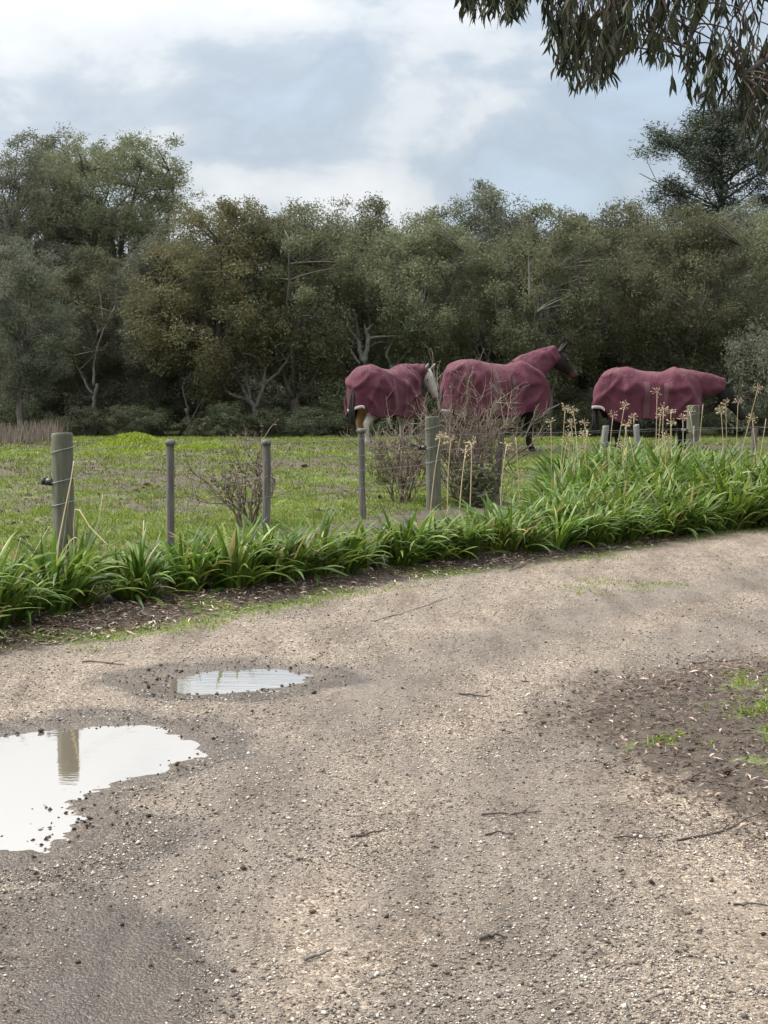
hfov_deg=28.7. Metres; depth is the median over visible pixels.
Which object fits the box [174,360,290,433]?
understory shrub
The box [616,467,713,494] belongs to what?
strap leaf plant
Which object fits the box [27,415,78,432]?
understory shrub
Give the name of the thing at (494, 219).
gum tree
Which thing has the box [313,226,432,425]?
gum tree
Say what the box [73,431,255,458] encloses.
weeds
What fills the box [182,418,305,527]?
bare shrub
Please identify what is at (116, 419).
understory shrub
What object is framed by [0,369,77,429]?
understory shrub
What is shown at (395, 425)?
understory shrub
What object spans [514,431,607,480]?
strap leaf plant
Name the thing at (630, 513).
strap leaf plant
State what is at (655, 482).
strap leaf plant
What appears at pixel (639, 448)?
strap leaf plant
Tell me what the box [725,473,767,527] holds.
strap leaf plant
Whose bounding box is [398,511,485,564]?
strap leaf plant
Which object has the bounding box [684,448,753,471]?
strap leaf plant
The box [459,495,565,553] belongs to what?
strap leaf plant
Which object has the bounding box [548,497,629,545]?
strap leaf plant
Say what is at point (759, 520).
strap leaf plant
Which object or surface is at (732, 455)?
strap leaf plant
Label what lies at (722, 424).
understory shrub
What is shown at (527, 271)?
gum tree
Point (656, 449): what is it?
strap leaf plant
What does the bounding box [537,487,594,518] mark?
strap leaf plant
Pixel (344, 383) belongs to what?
understory shrub
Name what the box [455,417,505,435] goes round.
understory shrub
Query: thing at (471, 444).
strap leaf plant
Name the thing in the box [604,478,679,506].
strap leaf plant
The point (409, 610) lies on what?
twig
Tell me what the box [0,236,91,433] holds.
gum tree
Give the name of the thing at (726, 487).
strap leaf plant
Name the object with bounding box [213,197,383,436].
gum tree
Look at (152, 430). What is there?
understory shrub
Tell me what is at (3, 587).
strap leaf plant
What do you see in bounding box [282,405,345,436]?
understory shrub
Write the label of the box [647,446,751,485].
strap leaf plant
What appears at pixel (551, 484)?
strap leaf plant
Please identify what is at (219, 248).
gum tree
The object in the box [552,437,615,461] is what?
strap leaf plant
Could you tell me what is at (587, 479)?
strap leaf plant
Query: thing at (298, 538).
strap leaf plant
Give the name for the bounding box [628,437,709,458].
strap leaf plant
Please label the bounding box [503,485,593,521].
strap leaf plant
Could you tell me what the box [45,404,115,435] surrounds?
understory shrub
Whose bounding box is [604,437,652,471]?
strap leaf plant
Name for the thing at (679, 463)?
strap leaf plant
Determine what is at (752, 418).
strap leaf plant
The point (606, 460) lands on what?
strap leaf plant
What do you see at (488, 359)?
bare tree
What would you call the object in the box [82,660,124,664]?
twig
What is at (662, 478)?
strap leaf plant
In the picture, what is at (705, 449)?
strap leaf plant
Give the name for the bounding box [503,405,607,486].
strap leaf plant
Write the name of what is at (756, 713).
verge grass
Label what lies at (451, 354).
gum tree
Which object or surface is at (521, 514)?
strap leaf plant
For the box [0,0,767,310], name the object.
sky
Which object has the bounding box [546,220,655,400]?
gum tree
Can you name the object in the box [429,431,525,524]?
strap leaf plant
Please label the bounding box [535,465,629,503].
strap leaf plant
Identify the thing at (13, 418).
understory shrub
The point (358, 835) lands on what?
twig
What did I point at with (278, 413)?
understory shrub
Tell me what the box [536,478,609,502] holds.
strap leaf plant
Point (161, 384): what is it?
gum tree
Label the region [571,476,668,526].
strap leaf plant
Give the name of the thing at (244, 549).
strap leaf plant
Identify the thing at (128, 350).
gum tree
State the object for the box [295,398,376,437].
understory shrub
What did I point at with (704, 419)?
understory shrub
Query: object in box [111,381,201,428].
understory shrub
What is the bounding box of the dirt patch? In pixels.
[555,661,767,823]
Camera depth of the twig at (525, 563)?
12.68 m
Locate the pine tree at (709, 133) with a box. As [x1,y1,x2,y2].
[629,75,767,419]
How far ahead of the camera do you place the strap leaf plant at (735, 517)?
15.35 m
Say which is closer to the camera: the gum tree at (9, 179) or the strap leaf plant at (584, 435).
the strap leaf plant at (584, 435)
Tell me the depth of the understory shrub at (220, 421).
38.71 m
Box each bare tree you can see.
[14,291,30,419]
[74,293,116,436]
[173,344,206,434]
[205,334,301,436]
[340,309,401,365]
[368,300,442,432]
[434,294,510,433]
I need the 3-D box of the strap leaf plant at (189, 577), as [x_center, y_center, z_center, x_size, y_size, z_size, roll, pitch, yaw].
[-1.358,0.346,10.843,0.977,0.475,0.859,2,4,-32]
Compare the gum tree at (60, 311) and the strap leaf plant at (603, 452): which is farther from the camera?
the gum tree at (60, 311)
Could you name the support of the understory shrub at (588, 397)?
on the paddock ground at (284, 433)
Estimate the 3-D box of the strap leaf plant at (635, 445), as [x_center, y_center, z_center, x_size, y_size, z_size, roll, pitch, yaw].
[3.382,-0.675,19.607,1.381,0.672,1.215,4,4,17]
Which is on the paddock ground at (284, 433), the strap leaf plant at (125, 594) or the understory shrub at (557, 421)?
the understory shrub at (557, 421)
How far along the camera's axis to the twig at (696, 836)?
5.37 m
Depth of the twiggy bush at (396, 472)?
17.30 m
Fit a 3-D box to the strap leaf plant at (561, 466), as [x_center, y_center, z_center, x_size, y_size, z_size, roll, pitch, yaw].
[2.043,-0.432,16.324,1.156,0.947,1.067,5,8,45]
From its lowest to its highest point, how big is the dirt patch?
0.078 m
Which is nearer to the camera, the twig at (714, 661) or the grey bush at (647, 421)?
the twig at (714, 661)
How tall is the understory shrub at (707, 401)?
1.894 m
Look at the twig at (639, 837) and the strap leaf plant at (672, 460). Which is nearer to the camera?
the twig at (639, 837)
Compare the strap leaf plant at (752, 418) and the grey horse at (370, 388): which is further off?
the grey horse at (370, 388)
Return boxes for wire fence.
[41,405,767,572]
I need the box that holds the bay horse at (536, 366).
[438,343,577,451]
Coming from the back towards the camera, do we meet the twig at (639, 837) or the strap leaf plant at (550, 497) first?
the strap leaf plant at (550, 497)
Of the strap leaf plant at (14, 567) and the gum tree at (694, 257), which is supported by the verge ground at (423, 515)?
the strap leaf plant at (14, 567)
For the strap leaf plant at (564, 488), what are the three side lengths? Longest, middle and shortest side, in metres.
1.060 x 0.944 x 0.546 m
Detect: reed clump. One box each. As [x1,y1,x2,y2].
[0,420,50,444]
[0,423,22,443]
[4,420,63,443]
[29,419,73,441]
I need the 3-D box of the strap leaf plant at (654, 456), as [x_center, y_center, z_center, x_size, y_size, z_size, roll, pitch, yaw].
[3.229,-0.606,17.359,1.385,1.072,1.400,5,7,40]
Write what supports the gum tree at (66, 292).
on the paddock ground at (284, 433)
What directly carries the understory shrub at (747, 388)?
on the paddock ground at (284, 433)
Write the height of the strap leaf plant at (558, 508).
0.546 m
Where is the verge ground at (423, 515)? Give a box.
[0,499,755,649]
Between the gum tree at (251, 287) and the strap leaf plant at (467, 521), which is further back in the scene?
the gum tree at (251, 287)
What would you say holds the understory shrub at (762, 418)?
on the paddock ground at (284, 433)
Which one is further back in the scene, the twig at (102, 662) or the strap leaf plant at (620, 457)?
the strap leaf plant at (620, 457)
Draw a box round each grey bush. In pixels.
[630,368,703,435]
[716,314,767,437]
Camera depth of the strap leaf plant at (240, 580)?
10.89 m
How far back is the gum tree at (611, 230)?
42.69 m
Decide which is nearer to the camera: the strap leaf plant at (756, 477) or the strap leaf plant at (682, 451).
the strap leaf plant at (756, 477)
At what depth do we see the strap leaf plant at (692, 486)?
15.62 m
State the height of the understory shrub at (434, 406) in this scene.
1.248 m
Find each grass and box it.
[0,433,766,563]
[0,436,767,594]
[1,502,767,760]
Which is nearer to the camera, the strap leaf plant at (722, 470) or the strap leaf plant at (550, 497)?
the strap leaf plant at (550, 497)
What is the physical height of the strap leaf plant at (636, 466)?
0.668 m
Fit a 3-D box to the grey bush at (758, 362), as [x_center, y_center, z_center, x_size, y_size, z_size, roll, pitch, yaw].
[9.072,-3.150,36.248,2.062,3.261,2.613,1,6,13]
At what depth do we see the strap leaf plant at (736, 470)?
16.10 m
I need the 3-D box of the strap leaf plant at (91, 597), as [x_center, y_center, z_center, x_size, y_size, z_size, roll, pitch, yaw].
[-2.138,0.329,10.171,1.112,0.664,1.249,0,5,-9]
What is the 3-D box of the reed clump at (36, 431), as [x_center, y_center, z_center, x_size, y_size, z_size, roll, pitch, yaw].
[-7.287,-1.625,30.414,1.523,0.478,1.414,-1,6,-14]
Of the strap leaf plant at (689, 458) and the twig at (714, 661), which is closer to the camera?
the twig at (714, 661)
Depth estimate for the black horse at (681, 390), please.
26.83 m
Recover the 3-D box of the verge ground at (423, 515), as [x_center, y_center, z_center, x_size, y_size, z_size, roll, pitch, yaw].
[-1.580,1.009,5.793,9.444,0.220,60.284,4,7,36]
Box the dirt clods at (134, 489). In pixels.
[0,438,748,538]
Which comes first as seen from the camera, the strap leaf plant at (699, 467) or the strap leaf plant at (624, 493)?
the strap leaf plant at (624, 493)
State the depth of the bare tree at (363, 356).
39.24 m
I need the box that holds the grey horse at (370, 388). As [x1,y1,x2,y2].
[344,363,438,446]
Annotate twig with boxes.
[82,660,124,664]
[304,947,332,960]
[350,828,384,836]
[374,597,449,621]
[458,692,490,696]
[479,932,506,939]
[481,805,541,814]
[485,830,513,835]
[508,548,548,570]
[581,705,614,711]
[614,829,671,838]
[677,814,757,841]
[693,657,740,663]
[733,902,767,905]
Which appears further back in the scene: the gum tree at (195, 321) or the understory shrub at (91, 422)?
the gum tree at (195, 321)
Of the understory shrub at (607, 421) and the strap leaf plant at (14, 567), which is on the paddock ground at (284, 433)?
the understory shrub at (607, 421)
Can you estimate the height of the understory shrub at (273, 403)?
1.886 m
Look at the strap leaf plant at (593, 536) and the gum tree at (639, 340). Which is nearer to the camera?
the strap leaf plant at (593, 536)
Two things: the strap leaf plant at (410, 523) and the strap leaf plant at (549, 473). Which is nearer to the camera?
the strap leaf plant at (410, 523)
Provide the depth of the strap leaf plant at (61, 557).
9.96 m
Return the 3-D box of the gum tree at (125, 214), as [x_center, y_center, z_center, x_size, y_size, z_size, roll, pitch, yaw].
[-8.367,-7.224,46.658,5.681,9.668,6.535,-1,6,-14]
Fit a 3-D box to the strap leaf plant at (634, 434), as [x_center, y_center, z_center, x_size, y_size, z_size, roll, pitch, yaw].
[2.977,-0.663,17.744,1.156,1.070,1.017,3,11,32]
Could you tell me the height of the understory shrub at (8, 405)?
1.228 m
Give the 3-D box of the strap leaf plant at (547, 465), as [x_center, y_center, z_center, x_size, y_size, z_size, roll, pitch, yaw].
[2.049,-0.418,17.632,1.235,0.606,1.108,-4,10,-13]
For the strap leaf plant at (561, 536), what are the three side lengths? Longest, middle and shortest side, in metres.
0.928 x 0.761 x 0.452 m
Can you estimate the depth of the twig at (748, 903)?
4.64 m
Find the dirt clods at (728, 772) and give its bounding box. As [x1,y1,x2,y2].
[0,592,767,1011]
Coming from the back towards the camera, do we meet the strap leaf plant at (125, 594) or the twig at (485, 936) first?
the strap leaf plant at (125, 594)
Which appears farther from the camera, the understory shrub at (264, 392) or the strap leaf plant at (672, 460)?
the understory shrub at (264, 392)
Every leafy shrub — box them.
[365,444,393,483]
[448,463,503,507]
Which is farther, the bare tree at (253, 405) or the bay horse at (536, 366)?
the bare tree at (253, 405)
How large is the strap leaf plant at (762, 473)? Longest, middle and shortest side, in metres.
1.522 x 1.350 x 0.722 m
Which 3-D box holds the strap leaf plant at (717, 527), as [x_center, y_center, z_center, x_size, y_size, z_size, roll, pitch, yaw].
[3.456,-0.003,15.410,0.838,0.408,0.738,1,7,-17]
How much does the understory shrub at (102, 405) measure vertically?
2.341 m
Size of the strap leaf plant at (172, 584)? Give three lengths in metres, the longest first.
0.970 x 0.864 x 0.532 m
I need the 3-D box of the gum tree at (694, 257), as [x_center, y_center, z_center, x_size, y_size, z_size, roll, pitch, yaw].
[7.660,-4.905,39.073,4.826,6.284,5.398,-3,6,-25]
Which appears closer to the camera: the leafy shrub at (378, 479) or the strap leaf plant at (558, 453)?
the strap leaf plant at (558, 453)
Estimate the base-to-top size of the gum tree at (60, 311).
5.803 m
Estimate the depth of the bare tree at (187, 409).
39.86 m
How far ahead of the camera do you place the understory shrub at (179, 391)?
48.68 m
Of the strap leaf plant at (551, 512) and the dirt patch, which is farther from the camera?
the strap leaf plant at (551, 512)
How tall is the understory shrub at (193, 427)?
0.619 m
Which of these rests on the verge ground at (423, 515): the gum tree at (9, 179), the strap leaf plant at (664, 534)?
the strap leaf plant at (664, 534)
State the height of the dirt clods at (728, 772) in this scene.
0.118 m
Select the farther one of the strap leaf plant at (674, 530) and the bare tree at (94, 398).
the bare tree at (94, 398)
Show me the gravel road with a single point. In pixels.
(136, 991)
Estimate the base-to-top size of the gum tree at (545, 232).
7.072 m
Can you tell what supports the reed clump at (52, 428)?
on the paddock ground at (284, 433)
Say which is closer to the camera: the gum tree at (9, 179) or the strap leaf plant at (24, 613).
the strap leaf plant at (24, 613)
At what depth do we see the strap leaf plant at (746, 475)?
16.61 m
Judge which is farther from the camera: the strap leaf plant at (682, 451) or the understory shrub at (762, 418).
the understory shrub at (762, 418)
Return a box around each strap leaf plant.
[0,461,126,611]
[0,509,147,617]
[0,529,126,615]
[0,531,68,609]
[0,555,55,629]
[0,573,36,611]
[0,575,16,608]
[0,583,30,642]
[1,538,86,626]
[84,534,194,607]
[89,495,199,608]
[119,520,236,595]
[146,530,252,591]
[166,512,297,596]
[167,517,297,593]
[214,520,316,583]
[216,511,348,581]
[255,523,353,578]
[256,500,383,585]
[304,520,390,573]
[328,512,428,569]
[349,501,466,559]
[364,514,447,565]
[390,503,483,559]
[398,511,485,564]
[414,507,511,558]
[428,504,511,554]
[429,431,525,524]
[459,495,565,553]
[462,501,540,554]
[464,436,558,524]
[491,492,560,533]
[493,485,598,543]
[502,403,611,500]
[502,483,566,512]
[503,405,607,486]
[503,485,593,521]
[504,437,593,509]
[506,520,556,554]
[508,450,589,492]
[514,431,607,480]
[514,488,589,523]
[516,462,603,496]
[516,498,607,549]
[519,429,604,495]
[519,464,599,499]
[531,480,623,511]
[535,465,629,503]
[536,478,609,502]
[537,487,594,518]
[546,511,605,546]
[548,441,617,464]
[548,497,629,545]
[549,472,618,493]
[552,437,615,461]
[553,491,646,549]
[556,476,619,500]
[557,428,618,478]
[558,438,664,485]
[559,400,632,476]
[564,462,635,489]
[565,445,643,470]
[570,410,659,469]
[570,436,664,475]
[570,486,658,530]
[571,465,654,487]
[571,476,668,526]
[572,482,663,517]
[576,486,662,542]
[579,440,659,461]
[583,420,657,475]
[586,495,655,541]
[590,422,680,468]
[593,466,675,494]
[601,443,675,460]
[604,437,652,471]
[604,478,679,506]
[605,496,673,541]
[607,435,681,456]
[610,449,674,482]
[610,468,713,510]
[612,387,703,471]
[613,413,660,467]
[614,463,697,493]
[615,431,697,488]
[616,409,707,464]
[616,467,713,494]
[617,411,665,462]
[617,470,667,494]
[620,491,694,539]
[623,447,716,481]
[626,413,720,469]
[626,474,714,509]
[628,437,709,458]
[630,441,694,461]
[630,488,718,536]
[638,470,728,501]
[638,493,725,538]
[640,447,730,468]
[641,453,713,473]
[642,464,705,489]
[645,479,736,535]
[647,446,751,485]
[658,443,715,463]
[658,444,767,479]
[661,406,751,463]
[662,464,760,506]
[663,447,767,486]
[663,457,765,497]
[675,462,760,528]
[681,442,764,468]
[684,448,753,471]
[686,407,719,460]
[688,480,767,529]
[690,462,767,528]
[692,503,724,532]
[693,384,762,474]
[693,432,710,458]
[702,494,753,530]
[703,457,767,494]
[706,442,753,461]
[706,457,765,484]
[709,396,760,467]
[711,457,765,473]
[714,413,767,469]
[714,420,767,464]
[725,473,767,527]
[727,468,767,525]
[743,453,767,484]
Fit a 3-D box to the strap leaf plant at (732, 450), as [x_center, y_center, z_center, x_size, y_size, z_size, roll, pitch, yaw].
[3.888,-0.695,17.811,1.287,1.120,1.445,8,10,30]
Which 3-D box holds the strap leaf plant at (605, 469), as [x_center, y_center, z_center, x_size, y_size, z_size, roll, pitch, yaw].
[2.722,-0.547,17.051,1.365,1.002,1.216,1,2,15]
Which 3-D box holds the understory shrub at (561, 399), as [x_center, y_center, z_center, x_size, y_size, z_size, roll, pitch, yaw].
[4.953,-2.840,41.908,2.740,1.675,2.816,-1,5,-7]
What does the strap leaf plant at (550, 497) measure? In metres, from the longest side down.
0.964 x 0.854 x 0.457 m
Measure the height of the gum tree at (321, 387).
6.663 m
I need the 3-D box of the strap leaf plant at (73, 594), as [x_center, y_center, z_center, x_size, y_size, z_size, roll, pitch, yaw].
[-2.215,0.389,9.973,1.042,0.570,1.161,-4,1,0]
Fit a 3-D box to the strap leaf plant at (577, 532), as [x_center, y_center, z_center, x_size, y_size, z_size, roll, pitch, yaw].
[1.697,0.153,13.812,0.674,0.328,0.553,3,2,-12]
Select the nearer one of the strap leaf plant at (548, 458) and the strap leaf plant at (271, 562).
the strap leaf plant at (271, 562)
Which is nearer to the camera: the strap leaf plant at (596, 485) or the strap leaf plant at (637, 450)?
the strap leaf plant at (596, 485)
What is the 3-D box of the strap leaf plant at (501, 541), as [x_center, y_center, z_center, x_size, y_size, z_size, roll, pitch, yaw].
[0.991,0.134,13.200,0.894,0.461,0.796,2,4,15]
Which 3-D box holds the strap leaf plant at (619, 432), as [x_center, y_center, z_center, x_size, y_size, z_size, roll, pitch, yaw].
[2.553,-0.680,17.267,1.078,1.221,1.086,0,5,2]
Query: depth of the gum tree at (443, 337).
39.21 m
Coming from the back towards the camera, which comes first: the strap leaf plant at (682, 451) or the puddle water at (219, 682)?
the strap leaf plant at (682, 451)
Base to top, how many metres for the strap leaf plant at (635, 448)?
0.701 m
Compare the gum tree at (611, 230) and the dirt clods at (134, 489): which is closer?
the dirt clods at (134, 489)
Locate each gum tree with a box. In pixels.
[0,120,119,421]
[0,131,106,426]
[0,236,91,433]
[0,250,98,421]
[21,242,147,433]
[24,126,207,428]
[84,252,205,427]
[100,224,239,436]
[112,193,310,435]
[171,236,214,423]
[175,237,338,428]
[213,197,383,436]
[282,224,365,428]
[291,191,452,388]
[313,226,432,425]
[348,206,494,434]
[387,225,504,426]
[389,178,562,429]
[454,0,767,184]
[456,198,640,435]
[461,212,572,373]
[538,195,712,432]
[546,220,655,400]
[569,229,741,426]
[591,199,767,435]
[657,233,767,427]
[676,193,767,433]
[708,205,767,369]
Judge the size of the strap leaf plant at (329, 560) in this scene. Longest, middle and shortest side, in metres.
1.133 x 1.009 x 0.584 m
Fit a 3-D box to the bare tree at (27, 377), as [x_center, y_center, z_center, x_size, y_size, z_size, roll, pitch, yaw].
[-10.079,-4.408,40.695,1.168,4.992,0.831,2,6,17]
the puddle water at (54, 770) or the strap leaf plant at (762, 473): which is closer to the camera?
the puddle water at (54, 770)
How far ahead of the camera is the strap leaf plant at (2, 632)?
9.01 m
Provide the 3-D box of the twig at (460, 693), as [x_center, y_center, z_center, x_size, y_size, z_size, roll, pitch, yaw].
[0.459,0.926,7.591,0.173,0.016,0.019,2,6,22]
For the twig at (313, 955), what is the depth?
4.21 m
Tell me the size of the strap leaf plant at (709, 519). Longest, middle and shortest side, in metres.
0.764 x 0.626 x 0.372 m
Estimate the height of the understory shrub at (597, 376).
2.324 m
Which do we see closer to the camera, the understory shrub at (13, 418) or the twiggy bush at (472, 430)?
the twiggy bush at (472, 430)
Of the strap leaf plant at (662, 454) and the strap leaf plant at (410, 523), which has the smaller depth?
the strap leaf plant at (410, 523)
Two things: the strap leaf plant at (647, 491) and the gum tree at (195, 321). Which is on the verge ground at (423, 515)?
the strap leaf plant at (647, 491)
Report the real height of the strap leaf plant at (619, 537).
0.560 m
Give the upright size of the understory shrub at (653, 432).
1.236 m
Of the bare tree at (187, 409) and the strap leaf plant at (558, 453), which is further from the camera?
the bare tree at (187, 409)
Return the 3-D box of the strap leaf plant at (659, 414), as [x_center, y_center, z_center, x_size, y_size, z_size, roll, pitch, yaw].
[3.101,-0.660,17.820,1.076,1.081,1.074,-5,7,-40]
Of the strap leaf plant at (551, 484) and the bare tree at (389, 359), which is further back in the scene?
the bare tree at (389, 359)
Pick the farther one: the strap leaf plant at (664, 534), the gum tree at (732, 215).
the gum tree at (732, 215)
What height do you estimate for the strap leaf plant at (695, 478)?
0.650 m
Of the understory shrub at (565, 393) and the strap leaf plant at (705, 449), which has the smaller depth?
the strap leaf plant at (705, 449)
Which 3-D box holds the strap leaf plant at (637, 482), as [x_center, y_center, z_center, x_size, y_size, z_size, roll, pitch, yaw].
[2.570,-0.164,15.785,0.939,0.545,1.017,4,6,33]
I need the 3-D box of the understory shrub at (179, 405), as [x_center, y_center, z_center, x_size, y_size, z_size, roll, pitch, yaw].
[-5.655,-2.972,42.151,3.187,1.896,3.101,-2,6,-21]
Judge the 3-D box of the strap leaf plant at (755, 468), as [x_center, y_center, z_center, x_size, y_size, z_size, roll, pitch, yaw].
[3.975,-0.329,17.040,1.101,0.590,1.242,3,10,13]
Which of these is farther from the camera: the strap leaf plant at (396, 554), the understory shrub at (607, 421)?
the understory shrub at (607, 421)
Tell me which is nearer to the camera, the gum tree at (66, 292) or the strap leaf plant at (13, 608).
the strap leaf plant at (13, 608)
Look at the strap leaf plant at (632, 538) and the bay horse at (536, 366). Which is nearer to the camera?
the strap leaf plant at (632, 538)
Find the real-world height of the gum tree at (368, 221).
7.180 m
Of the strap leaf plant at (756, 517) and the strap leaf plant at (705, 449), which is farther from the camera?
the strap leaf plant at (705, 449)
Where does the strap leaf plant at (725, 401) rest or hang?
on the verge ground at (423, 515)
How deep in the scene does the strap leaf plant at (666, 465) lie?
16.93 m
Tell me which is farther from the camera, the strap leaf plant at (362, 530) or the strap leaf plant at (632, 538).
the strap leaf plant at (632, 538)
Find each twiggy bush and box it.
[339,383,469,502]
[401,341,559,499]
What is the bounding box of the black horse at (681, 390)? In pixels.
[592,366,745,448]
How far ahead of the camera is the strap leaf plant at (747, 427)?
17.46 m
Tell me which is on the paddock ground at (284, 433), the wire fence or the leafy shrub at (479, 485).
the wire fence
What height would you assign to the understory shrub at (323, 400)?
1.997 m
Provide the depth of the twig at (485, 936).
4.36 m
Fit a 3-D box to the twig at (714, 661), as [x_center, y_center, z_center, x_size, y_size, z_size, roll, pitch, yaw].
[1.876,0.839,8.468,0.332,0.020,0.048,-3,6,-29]
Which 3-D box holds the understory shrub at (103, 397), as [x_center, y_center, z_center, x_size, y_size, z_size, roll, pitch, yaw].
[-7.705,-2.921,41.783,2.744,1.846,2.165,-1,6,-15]
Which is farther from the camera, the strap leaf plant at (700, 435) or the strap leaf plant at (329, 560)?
the strap leaf plant at (700, 435)
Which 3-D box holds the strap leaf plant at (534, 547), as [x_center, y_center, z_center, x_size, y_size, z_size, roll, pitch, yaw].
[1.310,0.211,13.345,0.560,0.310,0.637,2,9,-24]
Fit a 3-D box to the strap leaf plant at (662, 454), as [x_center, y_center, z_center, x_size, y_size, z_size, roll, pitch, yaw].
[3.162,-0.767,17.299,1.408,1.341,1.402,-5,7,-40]
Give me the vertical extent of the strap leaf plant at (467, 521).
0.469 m
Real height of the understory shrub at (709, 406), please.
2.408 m
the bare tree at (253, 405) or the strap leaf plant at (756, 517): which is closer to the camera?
the strap leaf plant at (756, 517)
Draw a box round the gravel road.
[0,527,767,1023]
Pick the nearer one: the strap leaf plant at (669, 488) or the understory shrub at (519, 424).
the strap leaf plant at (669, 488)
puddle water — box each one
[0,725,207,852]
[161,669,312,694]
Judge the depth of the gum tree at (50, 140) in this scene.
50.23 m
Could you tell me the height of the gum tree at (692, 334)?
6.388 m
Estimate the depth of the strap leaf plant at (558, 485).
15.58 m
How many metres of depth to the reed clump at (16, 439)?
29.49 m
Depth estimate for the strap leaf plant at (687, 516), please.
14.81 m
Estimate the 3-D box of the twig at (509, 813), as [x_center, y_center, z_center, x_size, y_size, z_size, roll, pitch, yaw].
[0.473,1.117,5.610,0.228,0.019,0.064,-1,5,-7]
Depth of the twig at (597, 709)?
7.24 m
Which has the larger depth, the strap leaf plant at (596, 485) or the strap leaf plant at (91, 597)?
the strap leaf plant at (596, 485)
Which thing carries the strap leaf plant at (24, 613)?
on the verge ground at (423, 515)
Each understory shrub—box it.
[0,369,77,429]
[0,397,28,432]
[0,399,57,435]
[10,367,131,431]
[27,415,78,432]
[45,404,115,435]
[47,365,138,423]
[59,374,150,435]
[101,403,165,434]
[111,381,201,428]
[119,375,231,435]
[119,405,178,435]
[123,370,269,417]
[172,416,215,436]
[173,366,333,425]
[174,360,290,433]
[193,400,266,436]
[234,405,293,436]
[241,376,339,432]
[262,363,351,412]
[264,371,345,433]
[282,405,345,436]
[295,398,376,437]
[321,368,439,433]
[326,359,386,394]
[337,417,393,435]
[374,401,447,435]
[392,397,464,435]
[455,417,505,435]
[492,411,548,436]
[504,409,568,435]
[546,402,607,436]
[550,371,590,414]
[551,381,605,435]
[560,360,710,435]
[564,383,608,435]
[598,419,640,436]
[639,411,704,436]
[649,409,720,434]
[699,356,767,434]
[700,408,746,436]
[702,397,716,417]
[717,364,767,433]
[747,408,767,436]
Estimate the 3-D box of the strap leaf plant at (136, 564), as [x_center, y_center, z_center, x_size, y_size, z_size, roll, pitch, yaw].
[-1.758,0.261,10.529,0.913,0.730,0.886,1,6,13]
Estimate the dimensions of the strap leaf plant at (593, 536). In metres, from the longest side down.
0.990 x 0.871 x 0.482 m
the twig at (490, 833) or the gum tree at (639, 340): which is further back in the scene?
the gum tree at (639, 340)
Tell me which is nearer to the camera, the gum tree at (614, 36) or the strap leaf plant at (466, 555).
the gum tree at (614, 36)
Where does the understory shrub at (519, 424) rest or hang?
on the paddock ground at (284, 433)
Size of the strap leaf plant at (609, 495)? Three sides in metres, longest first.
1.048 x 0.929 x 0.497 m
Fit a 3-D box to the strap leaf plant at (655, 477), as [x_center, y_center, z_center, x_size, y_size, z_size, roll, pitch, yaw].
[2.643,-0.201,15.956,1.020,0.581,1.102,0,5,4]
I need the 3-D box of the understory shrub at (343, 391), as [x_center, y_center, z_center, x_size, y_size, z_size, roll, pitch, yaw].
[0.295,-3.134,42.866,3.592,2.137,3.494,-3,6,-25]
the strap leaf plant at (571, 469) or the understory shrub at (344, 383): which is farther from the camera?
the understory shrub at (344, 383)
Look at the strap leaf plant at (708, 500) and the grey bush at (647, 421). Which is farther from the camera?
the grey bush at (647, 421)
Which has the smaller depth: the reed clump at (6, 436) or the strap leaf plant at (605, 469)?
the strap leaf plant at (605, 469)
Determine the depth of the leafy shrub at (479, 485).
17.00 m
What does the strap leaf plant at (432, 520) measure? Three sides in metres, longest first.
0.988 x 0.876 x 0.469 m
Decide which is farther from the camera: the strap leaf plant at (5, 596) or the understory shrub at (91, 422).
the understory shrub at (91, 422)
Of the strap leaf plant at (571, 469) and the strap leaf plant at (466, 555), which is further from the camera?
the strap leaf plant at (571, 469)
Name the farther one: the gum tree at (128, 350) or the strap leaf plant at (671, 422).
the gum tree at (128, 350)
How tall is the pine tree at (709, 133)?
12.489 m
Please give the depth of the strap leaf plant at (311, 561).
11.55 m
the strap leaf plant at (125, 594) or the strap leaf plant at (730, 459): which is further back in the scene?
the strap leaf plant at (730, 459)
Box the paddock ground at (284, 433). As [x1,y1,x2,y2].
[0,407,767,569]
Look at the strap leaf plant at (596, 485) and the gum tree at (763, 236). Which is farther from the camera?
the gum tree at (763, 236)

